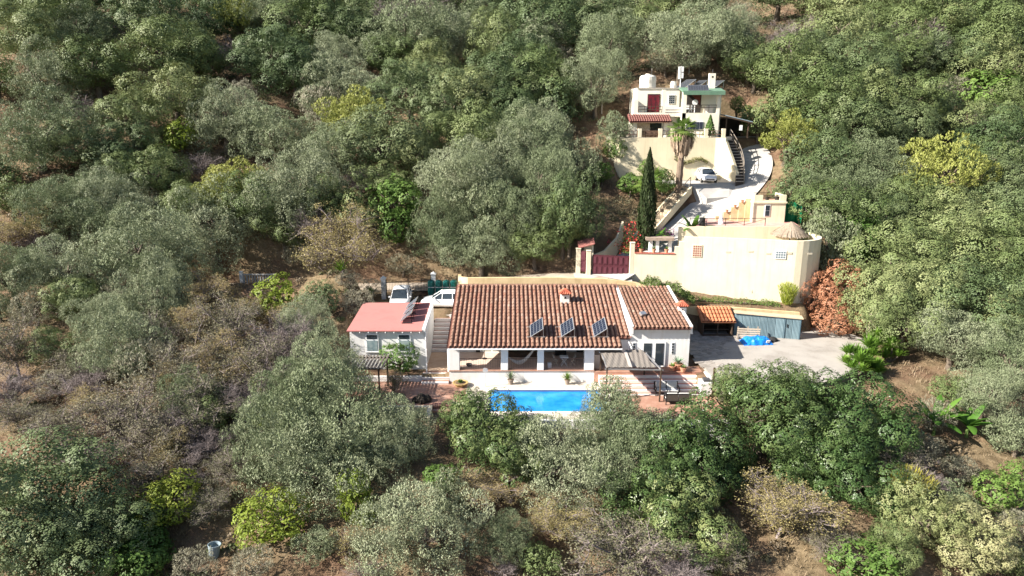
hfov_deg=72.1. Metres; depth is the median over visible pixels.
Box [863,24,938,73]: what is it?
evergreen tree
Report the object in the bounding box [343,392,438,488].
olive tree
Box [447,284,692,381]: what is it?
white house
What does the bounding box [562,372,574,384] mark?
potted palm
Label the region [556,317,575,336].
solar array
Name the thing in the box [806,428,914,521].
leaved tree
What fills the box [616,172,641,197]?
green shrub
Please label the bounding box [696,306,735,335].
shed
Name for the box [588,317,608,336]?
solar array
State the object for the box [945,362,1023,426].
olive tree
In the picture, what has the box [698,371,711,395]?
terrace wall
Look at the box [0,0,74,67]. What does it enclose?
evergreen tree
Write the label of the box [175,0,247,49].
oak tree
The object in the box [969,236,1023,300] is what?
evergreen tree
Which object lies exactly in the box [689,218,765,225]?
terrace railing
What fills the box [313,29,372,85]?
olive tree
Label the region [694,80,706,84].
solar array
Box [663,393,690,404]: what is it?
garden sofa
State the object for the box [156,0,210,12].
oak tree
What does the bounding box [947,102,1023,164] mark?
oak tree
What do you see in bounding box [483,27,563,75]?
oak tree
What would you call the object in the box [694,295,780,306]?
clipped hedge
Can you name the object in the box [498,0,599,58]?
oak tree
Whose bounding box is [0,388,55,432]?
scrubby tree
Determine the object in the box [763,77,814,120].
evergreen tree
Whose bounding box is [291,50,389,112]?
olive tree
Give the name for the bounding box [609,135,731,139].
terrace
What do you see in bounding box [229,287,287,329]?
yellow brown tree
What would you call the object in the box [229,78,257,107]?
grey bush
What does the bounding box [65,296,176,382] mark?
olive tree
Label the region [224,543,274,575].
grey bush
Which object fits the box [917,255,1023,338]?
oak tree
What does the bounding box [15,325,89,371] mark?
evergreen tree
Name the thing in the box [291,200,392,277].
yellow brown tree
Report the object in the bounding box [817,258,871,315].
dead bush
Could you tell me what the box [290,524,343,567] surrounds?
olive tree
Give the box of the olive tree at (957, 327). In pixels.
[909,300,1007,370]
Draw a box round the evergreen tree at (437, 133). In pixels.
[415,109,472,162]
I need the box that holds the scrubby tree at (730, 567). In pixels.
[694,526,757,573]
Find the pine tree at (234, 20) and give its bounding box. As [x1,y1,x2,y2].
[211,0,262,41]
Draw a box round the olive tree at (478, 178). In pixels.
[433,139,515,223]
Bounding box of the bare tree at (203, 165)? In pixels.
[173,152,221,177]
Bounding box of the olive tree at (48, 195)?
[5,173,108,235]
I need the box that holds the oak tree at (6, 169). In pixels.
[0,153,24,182]
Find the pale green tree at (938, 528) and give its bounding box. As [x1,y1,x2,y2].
[875,471,975,557]
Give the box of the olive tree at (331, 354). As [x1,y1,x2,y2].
[273,319,376,419]
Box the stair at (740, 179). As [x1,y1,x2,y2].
[728,128,744,185]
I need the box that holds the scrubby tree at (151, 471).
[102,436,192,502]
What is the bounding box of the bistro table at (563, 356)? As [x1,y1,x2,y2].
[560,355,567,365]
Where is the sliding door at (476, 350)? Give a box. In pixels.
[476,350,500,351]
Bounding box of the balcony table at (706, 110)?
[704,106,712,112]
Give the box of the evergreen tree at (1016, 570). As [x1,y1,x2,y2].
[994,546,1023,575]
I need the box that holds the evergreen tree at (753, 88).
[719,43,780,93]
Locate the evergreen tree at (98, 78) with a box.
[42,29,140,102]
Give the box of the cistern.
[639,74,655,87]
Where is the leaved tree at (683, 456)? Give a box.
[626,415,716,471]
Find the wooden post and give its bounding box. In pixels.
[711,367,714,396]
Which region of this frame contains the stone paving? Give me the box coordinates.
[689,331,739,366]
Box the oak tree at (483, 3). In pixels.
[451,0,517,28]
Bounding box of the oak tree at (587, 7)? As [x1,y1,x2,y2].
[556,0,633,51]
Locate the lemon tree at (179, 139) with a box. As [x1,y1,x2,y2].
[161,116,198,155]
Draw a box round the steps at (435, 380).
[421,371,448,383]
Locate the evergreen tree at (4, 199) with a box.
[0,172,37,221]
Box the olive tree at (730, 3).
[683,0,751,21]
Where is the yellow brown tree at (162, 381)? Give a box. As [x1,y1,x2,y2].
[131,354,186,398]
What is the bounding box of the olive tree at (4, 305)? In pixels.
[0,291,24,322]
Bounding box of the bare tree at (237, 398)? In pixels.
[219,378,282,423]
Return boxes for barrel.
[207,541,220,558]
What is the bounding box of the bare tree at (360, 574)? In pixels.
[340,556,384,575]
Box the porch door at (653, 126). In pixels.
[650,123,661,136]
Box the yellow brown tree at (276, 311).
[261,301,306,335]
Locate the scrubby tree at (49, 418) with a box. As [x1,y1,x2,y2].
[10,393,101,450]
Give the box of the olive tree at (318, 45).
[297,43,348,88]
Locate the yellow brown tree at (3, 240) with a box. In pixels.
[0,227,39,255]
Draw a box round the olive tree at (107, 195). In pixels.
[60,164,166,231]
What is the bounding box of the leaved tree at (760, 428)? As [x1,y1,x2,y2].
[678,358,831,470]
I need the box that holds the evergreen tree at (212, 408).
[181,393,232,432]
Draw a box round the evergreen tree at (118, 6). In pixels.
[89,0,160,27]
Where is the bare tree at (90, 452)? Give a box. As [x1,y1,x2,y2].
[42,428,118,469]
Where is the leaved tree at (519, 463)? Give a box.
[472,410,555,495]
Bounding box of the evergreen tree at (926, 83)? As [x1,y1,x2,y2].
[873,68,957,125]
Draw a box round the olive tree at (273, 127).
[225,99,331,171]
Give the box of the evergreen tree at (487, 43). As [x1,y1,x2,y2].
[462,5,526,69]
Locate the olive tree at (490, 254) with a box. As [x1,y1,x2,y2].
[435,209,527,276]
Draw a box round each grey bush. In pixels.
[7,287,59,326]
[26,366,79,399]
[61,347,116,380]
[86,284,134,326]
[105,337,191,388]
[172,543,219,575]
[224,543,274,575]
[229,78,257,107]
[280,236,316,265]
[298,80,350,128]
[334,269,362,291]
[338,287,374,315]
[358,278,387,297]
[385,252,422,277]
[422,243,458,264]
[546,41,573,71]
[561,20,588,53]
[648,50,681,76]
[722,0,758,30]
[868,459,901,484]
[906,394,959,433]
[906,432,945,458]
[937,75,978,101]
[938,454,980,481]
[981,409,1007,426]
[993,507,1023,549]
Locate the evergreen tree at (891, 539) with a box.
[858,517,925,575]
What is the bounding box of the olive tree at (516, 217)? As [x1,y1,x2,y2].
[473,178,547,260]
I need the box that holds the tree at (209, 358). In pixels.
[176,328,261,387]
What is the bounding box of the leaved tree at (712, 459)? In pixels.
[645,395,751,506]
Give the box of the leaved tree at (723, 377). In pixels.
[709,363,761,432]
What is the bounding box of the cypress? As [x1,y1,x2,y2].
[636,147,656,250]
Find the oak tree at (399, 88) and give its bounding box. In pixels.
[359,56,449,121]
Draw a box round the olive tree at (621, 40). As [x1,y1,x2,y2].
[574,7,650,82]
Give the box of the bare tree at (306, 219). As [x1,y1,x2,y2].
[268,192,344,244]
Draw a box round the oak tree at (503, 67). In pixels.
[462,41,535,110]
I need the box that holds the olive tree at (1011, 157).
[988,140,1023,187]
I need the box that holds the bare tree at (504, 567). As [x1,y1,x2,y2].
[484,551,522,575]
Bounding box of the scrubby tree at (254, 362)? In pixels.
[209,321,305,393]
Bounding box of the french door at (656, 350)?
[642,342,665,366]
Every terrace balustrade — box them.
[616,129,725,137]
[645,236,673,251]
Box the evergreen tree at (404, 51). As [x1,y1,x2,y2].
[359,30,421,84]
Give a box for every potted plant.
[505,371,516,384]
[668,363,675,370]
[680,364,686,371]
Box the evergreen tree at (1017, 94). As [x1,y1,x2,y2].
[969,75,1023,126]
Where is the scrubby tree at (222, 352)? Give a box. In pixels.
[191,334,261,383]
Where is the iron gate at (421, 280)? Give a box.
[386,277,430,297]
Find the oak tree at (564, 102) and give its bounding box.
[530,75,584,126]
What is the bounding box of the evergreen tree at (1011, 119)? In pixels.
[985,106,1023,143]
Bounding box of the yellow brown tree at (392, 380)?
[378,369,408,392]
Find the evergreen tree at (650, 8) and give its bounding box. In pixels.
[609,0,687,48]
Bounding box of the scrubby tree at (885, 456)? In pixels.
[871,435,942,481]
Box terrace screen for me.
[642,131,657,136]
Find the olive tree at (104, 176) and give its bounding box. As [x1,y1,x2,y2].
[56,157,149,214]
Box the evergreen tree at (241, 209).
[215,168,288,232]
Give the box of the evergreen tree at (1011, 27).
[953,1,1023,71]
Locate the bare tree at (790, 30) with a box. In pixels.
[763,15,824,61]
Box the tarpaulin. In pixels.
[739,335,772,345]
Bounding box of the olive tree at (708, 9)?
[654,0,755,67]
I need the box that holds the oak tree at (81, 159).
[11,118,129,176]
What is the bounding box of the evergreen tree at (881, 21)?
[844,0,920,54]
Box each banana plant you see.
[653,228,666,245]
[680,215,711,230]
[914,395,968,435]
[949,403,993,437]
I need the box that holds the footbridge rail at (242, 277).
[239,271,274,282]
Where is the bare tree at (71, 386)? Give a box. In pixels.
[37,361,115,399]
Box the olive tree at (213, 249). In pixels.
[150,171,269,277]
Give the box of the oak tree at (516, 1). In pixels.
[482,0,536,11]
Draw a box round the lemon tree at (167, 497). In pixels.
[132,467,202,527]
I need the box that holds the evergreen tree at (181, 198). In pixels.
[156,178,222,226]
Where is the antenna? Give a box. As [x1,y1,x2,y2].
[678,66,683,86]
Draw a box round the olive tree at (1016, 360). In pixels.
[955,313,1023,396]
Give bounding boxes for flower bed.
[656,227,674,235]
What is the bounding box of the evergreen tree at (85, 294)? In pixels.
[35,272,108,327]
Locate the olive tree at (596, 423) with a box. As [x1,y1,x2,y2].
[565,388,653,465]
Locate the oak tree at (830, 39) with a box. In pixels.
[790,22,870,69]
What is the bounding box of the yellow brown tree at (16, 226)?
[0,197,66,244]
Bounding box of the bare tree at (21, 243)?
[1,218,74,258]
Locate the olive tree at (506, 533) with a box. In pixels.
[471,507,534,569]
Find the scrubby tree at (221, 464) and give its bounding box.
[191,440,256,486]
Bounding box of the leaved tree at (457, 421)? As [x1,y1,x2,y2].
[436,386,491,448]
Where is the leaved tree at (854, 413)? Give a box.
[790,365,925,482]
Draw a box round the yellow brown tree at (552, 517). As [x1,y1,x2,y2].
[520,489,603,542]
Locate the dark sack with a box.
[769,337,777,341]
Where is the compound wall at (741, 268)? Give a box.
[633,232,821,303]
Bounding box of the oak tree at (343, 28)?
[317,0,388,54]
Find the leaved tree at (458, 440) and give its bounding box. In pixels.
[444,387,544,483]
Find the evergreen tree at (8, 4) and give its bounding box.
[0,0,50,34]
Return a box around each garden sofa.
[654,381,679,395]
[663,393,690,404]
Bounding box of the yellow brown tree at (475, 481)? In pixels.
[450,461,538,509]
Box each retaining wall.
[333,405,432,424]
[458,274,646,286]
[476,419,729,439]
[608,138,738,181]
[633,177,691,241]
[686,306,799,316]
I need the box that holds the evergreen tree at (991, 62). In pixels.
[940,29,1023,98]
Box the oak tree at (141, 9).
[96,0,196,52]
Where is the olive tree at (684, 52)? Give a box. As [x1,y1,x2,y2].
[640,10,724,83]
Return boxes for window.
[365,334,378,352]
[397,334,411,352]
[668,95,674,103]
[671,342,674,353]
[685,122,702,129]
[692,245,701,256]
[764,205,770,215]
[774,250,785,258]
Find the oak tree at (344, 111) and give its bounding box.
[311,84,396,155]
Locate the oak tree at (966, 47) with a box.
[926,26,1001,83]
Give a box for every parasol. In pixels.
[718,210,723,223]
[771,221,810,239]
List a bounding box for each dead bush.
[799,270,831,316]
[809,293,866,335]
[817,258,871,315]
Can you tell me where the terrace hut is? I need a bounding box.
[744,192,786,222]
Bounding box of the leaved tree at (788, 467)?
[766,444,836,503]
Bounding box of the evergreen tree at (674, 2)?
[635,0,703,16]
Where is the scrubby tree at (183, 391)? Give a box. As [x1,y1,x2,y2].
[145,360,247,428]
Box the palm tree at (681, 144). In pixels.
[665,116,701,192]
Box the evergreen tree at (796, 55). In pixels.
[745,27,845,106]
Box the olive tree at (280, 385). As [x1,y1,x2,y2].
[242,355,330,436]
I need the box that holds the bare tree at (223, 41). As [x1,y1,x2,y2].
[212,32,240,66]
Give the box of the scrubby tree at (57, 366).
[33,340,100,381]
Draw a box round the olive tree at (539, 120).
[478,96,574,173]
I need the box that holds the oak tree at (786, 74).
[768,62,822,103]
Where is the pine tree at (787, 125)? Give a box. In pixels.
[758,107,825,166]
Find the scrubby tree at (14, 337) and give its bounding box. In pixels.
[0,305,59,377]
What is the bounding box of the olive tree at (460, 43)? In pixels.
[414,1,494,64]
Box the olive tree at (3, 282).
[0,241,55,310]
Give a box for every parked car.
[388,285,412,302]
[421,289,454,306]
[695,167,716,182]
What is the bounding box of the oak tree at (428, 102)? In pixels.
[405,64,489,135]
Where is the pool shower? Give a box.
[483,368,487,386]
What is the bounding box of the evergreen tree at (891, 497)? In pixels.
[864,477,929,531]
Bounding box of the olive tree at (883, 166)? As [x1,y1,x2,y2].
[828,128,926,200]
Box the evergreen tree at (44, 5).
[10,0,104,51]
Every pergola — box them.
[342,355,389,398]
[599,349,662,401]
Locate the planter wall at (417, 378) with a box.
[355,375,421,381]
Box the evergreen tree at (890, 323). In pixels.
[858,275,960,355]
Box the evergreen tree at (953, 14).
[908,0,994,45]
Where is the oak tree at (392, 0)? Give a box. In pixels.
[358,0,426,8]
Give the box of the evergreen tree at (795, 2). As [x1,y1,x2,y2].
[786,0,862,19]
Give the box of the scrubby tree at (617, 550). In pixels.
[551,495,696,575]
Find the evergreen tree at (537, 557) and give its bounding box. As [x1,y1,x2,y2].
[516,536,563,575]
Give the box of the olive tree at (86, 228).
[46,193,149,269]
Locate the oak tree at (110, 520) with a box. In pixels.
[31,478,175,575]
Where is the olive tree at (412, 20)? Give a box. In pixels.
[355,0,469,69]
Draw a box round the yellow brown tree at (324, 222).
[307,215,336,233]
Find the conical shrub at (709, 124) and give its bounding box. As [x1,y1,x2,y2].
[702,115,716,136]
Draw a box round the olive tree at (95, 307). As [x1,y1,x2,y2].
[58,288,152,345]
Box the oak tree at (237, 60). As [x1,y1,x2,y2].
[230,35,273,75]
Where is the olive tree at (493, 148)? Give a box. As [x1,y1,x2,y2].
[461,119,545,188]
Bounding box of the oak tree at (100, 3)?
[56,0,119,13]
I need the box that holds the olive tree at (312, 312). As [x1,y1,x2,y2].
[273,292,336,343]
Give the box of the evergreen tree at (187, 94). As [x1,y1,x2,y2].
[113,58,221,129]
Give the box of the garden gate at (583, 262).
[580,251,586,271]
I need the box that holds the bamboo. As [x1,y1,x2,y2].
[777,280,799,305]
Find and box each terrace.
[336,382,466,408]
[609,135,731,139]
[615,396,726,418]
[643,250,818,262]
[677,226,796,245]
[697,219,800,226]
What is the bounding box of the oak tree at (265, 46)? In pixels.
[225,21,317,85]
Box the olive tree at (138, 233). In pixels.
[74,199,212,298]
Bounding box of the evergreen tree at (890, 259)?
[839,216,967,293]
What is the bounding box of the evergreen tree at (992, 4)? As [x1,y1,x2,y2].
[968,0,1023,24]
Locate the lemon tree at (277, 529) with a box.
[231,482,315,553]
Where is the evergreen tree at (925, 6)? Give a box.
[881,0,985,42]
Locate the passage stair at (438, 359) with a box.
[427,313,451,370]
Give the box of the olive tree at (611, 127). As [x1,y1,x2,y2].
[595,110,632,148]
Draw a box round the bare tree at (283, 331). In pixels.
[240,308,317,371]
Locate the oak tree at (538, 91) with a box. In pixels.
[498,67,569,114]
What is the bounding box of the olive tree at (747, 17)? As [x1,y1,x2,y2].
[705,3,762,67]
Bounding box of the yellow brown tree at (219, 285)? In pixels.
[181,267,242,324]
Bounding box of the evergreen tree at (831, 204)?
[788,178,895,248]
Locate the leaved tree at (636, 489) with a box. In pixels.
[596,449,702,552]
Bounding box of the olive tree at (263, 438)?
[218,391,345,506]
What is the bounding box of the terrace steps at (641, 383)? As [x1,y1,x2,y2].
[594,367,701,395]
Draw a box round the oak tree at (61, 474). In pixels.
[0,422,136,569]
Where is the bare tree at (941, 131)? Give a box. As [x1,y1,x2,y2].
[940,126,985,139]
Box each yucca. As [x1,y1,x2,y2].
[329,260,347,285]
[838,341,864,363]
[843,348,878,375]
[850,332,883,357]
[859,326,896,352]
[861,354,890,373]
[879,335,908,361]
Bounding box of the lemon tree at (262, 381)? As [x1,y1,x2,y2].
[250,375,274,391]
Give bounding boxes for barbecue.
[555,350,565,355]
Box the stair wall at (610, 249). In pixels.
[593,221,623,255]
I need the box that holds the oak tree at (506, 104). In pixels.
[477,78,543,138]
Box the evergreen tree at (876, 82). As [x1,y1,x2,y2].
[818,58,915,132]
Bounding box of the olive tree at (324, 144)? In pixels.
[298,116,369,185]
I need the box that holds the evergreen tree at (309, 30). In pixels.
[259,0,362,46]
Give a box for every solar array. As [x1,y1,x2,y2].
[400,296,418,322]
[526,317,544,337]
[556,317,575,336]
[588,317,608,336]
[676,79,695,87]
[687,85,708,90]
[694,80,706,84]
[707,80,724,87]
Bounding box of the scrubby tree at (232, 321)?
[181,288,265,352]
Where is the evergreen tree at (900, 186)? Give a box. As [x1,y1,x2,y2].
[870,173,956,231]
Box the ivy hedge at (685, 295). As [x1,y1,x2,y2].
[638,275,695,303]
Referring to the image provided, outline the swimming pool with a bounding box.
[485,388,610,413]
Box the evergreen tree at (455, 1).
[411,0,485,26]
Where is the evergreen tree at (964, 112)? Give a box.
[906,89,997,144]
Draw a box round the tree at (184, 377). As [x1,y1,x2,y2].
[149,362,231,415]
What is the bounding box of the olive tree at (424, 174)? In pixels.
[408,134,502,208]
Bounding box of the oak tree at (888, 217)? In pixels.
[849,187,921,250]
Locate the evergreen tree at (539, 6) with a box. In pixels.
[512,0,576,23]
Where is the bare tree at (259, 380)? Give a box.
[227,361,292,405]
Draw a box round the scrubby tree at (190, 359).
[143,329,225,385]
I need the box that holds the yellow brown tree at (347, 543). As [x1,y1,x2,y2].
[326,525,368,565]
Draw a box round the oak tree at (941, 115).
[884,84,963,135]
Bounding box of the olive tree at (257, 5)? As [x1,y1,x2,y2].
[230,0,306,44]
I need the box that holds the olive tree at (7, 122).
[0,81,103,174]
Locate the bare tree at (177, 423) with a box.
[150,401,214,437]
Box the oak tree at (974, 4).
[940,0,1000,12]
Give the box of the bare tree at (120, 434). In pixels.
[85,399,143,442]
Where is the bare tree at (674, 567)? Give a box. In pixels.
[622,534,713,575]
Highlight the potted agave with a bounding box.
[673,356,683,370]
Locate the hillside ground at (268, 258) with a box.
[0,0,1023,575]
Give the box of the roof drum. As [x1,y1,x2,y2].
[670,81,676,87]
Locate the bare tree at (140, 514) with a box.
[113,494,173,530]
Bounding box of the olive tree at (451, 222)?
[427,210,490,265]
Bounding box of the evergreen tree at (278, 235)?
[249,208,309,258]
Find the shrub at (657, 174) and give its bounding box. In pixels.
[631,165,671,200]
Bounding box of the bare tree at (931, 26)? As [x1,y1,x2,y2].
[885,18,953,68]
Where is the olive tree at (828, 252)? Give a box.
[796,205,863,276]
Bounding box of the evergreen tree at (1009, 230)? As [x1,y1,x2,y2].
[943,207,1023,277]
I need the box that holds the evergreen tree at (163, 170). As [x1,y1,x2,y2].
[102,141,193,200]
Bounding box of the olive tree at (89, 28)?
[39,0,126,53]
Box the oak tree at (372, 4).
[338,0,396,27]
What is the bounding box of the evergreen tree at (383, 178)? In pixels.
[348,156,418,205]
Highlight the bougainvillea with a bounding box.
[614,219,644,253]
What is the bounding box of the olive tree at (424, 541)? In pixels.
[343,475,495,575]
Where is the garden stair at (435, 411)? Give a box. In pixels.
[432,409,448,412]
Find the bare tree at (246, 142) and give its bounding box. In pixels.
[229,131,267,148]
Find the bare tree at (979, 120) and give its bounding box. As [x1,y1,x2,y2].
[962,109,1002,132]
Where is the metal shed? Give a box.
[733,310,803,339]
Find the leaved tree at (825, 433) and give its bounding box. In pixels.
[766,407,878,499]
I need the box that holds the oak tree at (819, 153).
[779,125,877,186]
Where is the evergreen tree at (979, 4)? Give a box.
[926,0,1023,49]
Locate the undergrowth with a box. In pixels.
[0,0,1023,575]
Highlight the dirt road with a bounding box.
[230,273,607,291]
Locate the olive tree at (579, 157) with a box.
[557,137,603,185]
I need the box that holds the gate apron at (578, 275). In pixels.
[574,273,631,280]
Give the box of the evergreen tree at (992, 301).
[963,285,1023,342]
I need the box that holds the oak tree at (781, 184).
[766,162,819,210]
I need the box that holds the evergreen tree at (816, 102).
[771,63,883,139]
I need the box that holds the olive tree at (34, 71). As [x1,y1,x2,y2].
[3,34,95,111]
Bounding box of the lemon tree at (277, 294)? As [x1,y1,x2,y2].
[249,271,298,314]
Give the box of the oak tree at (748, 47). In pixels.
[715,29,784,84]
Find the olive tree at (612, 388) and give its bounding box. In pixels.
[582,374,635,433]
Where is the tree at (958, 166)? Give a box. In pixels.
[887,130,1003,208]
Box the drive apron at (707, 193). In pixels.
[691,183,734,203]
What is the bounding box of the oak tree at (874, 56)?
[816,30,912,95]
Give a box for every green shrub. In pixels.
[67,533,129,575]
[89,523,171,575]
[97,504,171,554]
[121,541,177,575]
[365,173,421,225]
[377,207,420,246]
[379,341,420,372]
[422,463,460,489]
[589,161,615,186]
[601,137,627,158]
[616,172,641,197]
[620,419,657,453]
[637,159,654,172]
[654,167,676,195]
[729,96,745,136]
[738,105,756,133]
[819,530,907,575]
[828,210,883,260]
[947,68,1023,112]
[967,469,1023,514]
[998,457,1023,491]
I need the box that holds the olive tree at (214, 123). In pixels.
[181,77,267,155]
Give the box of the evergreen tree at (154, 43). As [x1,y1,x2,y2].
[114,14,223,87]
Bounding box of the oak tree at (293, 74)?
[252,36,337,104]
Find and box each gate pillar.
[380,276,386,298]
[430,271,435,280]
[576,248,580,272]
[586,250,590,274]
[629,242,634,280]
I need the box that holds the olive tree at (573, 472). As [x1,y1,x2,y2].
[488,411,621,519]
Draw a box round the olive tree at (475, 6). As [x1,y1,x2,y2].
[442,0,508,46]
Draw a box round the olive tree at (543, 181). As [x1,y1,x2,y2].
[500,139,577,215]
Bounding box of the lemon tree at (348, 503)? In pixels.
[334,466,379,527]
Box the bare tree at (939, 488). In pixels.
[879,460,953,498]
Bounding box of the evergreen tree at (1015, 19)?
[998,1,1023,47]
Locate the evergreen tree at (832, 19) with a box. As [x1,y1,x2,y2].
[785,0,878,48]
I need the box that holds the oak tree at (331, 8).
[282,0,363,27]
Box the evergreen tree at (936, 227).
[876,209,1023,282]
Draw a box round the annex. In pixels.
[346,302,433,368]
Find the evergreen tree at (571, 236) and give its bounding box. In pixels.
[530,181,596,260]
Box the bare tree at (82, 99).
[55,94,108,120]
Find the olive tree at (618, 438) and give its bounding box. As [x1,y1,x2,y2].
[562,395,686,503]
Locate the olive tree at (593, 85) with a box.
[560,44,633,119]
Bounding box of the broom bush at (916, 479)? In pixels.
[878,460,940,502]
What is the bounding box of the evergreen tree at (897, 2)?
[858,0,942,19]
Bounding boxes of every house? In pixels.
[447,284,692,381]
[627,73,725,136]
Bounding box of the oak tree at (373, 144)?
[332,101,435,177]
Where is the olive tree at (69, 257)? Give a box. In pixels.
[1,233,121,303]
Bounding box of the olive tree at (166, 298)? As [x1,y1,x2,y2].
[109,245,194,334]
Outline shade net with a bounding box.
[784,201,801,223]
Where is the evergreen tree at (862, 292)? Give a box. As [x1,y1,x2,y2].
[832,262,932,338]
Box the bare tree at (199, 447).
[174,425,243,464]
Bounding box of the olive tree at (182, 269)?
[120,251,195,294]
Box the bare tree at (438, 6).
[408,0,470,31]
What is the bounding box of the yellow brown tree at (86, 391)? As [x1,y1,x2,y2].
[64,381,123,415]
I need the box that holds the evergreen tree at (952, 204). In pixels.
[900,179,1015,246]
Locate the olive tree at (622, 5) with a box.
[584,0,645,18]
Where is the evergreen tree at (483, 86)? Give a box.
[435,63,514,116]
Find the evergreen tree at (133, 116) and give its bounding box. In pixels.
[87,90,175,148]
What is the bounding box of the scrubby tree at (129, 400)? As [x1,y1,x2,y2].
[60,367,185,440]
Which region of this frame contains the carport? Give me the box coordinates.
[719,114,752,137]
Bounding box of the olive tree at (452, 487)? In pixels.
[429,465,475,517]
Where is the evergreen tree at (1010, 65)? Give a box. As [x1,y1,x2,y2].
[980,44,1023,95]
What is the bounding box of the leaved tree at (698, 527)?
[635,468,754,575]
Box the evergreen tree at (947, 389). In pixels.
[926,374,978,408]
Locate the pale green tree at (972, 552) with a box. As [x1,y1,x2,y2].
[917,494,1023,575]
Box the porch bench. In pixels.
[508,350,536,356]
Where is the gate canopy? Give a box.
[577,237,594,270]
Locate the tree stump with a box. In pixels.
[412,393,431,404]
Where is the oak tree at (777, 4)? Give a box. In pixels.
[748,0,817,21]
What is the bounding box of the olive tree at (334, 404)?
[251,356,415,483]
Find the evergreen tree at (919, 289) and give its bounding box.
[881,257,978,334]
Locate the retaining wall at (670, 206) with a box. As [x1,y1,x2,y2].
[633,177,691,241]
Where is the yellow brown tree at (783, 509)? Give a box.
[734,463,853,539]
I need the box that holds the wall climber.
[674,155,707,164]
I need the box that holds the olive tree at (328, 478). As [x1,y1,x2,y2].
[241,417,388,527]
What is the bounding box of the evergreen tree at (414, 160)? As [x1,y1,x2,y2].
[388,128,444,186]
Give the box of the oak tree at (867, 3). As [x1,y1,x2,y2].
[838,0,907,16]
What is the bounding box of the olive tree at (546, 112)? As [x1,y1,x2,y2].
[496,95,575,166]
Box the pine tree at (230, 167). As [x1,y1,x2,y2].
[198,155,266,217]
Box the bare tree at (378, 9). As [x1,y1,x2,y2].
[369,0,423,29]
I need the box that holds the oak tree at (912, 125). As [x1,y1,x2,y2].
[869,94,943,155]
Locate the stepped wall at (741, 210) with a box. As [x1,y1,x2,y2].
[715,198,750,220]
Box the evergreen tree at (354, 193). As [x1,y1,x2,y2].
[332,188,385,237]
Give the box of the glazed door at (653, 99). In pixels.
[647,94,659,111]
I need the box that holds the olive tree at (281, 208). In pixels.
[241,163,319,230]
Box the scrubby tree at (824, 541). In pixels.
[799,518,866,566]
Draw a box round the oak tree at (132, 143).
[84,119,168,167]
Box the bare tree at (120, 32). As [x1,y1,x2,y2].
[105,20,142,47]
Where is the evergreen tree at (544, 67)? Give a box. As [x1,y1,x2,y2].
[500,42,585,110]
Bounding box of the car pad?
[655,180,734,186]
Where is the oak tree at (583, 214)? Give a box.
[542,167,608,259]
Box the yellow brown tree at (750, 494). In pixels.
[736,474,791,510]
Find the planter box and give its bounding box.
[702,377,710,381]
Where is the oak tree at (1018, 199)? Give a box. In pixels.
[937,177,1023,243]
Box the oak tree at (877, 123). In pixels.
[808,87,908,152]
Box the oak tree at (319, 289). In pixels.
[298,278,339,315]
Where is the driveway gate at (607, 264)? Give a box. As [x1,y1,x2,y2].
[592,255,629,273]
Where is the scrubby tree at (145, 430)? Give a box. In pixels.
[101,399,203,462]
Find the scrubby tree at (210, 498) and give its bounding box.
[174,476,234,526]
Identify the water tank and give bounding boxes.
[428,280,434,295]
[435,280,441,292]
[443,280,449,288]
[450,280,456,288]
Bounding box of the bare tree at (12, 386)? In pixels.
[0,360,53,409]
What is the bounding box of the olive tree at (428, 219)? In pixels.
[404,177,470,262]
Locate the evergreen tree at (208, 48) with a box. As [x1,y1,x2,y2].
[160,30,233,89]
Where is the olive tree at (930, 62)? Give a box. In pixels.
[900,31,955,79]
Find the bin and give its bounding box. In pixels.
[699,217,705,225]
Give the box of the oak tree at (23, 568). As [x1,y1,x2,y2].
[0,480,109,575]
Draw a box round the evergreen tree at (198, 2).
[189,0,249,23]
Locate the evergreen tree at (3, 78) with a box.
[0,56,33,102]
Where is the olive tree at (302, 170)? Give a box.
[239,139,352,228]
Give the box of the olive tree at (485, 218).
[462,169,516,242]
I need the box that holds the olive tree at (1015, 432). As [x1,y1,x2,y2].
[978,415,1023,458]
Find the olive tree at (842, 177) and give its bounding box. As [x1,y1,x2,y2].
[785,157,891,217]
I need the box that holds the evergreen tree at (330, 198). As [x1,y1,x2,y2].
[295,172,358,217]
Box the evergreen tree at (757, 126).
[736,98,780,144]
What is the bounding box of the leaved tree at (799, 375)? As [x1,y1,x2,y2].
[756,357,828,423]
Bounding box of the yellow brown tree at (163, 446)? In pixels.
[144,425,189,464]
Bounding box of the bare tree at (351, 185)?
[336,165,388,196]
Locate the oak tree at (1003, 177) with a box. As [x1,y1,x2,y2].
[949,150,1023,210]
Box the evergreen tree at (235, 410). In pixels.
[223,386,271,425]
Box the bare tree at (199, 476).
[166,458,210,489]
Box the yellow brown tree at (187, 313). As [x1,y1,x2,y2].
[167,292,227,344]
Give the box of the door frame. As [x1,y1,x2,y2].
[425,349,448,371]
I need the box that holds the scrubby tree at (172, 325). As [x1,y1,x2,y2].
[107,306,196,359]
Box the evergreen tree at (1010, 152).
[950,129,1023,180]
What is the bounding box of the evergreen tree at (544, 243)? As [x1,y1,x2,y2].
[504,219,566,270]
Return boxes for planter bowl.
[453,379,467,387]
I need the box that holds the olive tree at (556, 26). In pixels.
[497,10,573,59]
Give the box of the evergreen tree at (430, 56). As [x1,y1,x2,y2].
[399,36,463,81]
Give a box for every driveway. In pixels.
[585,136,772,280]
[690,328,867,387]
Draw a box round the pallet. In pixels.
[736,326,760,338]
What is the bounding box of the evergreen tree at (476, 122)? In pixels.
[438,93,538,158]
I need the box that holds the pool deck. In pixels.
[466,382,619,418]
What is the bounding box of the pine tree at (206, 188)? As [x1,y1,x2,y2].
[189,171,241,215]
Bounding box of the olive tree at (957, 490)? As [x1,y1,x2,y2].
[930,477,981,519]
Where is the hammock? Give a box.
[508,350,533,364]

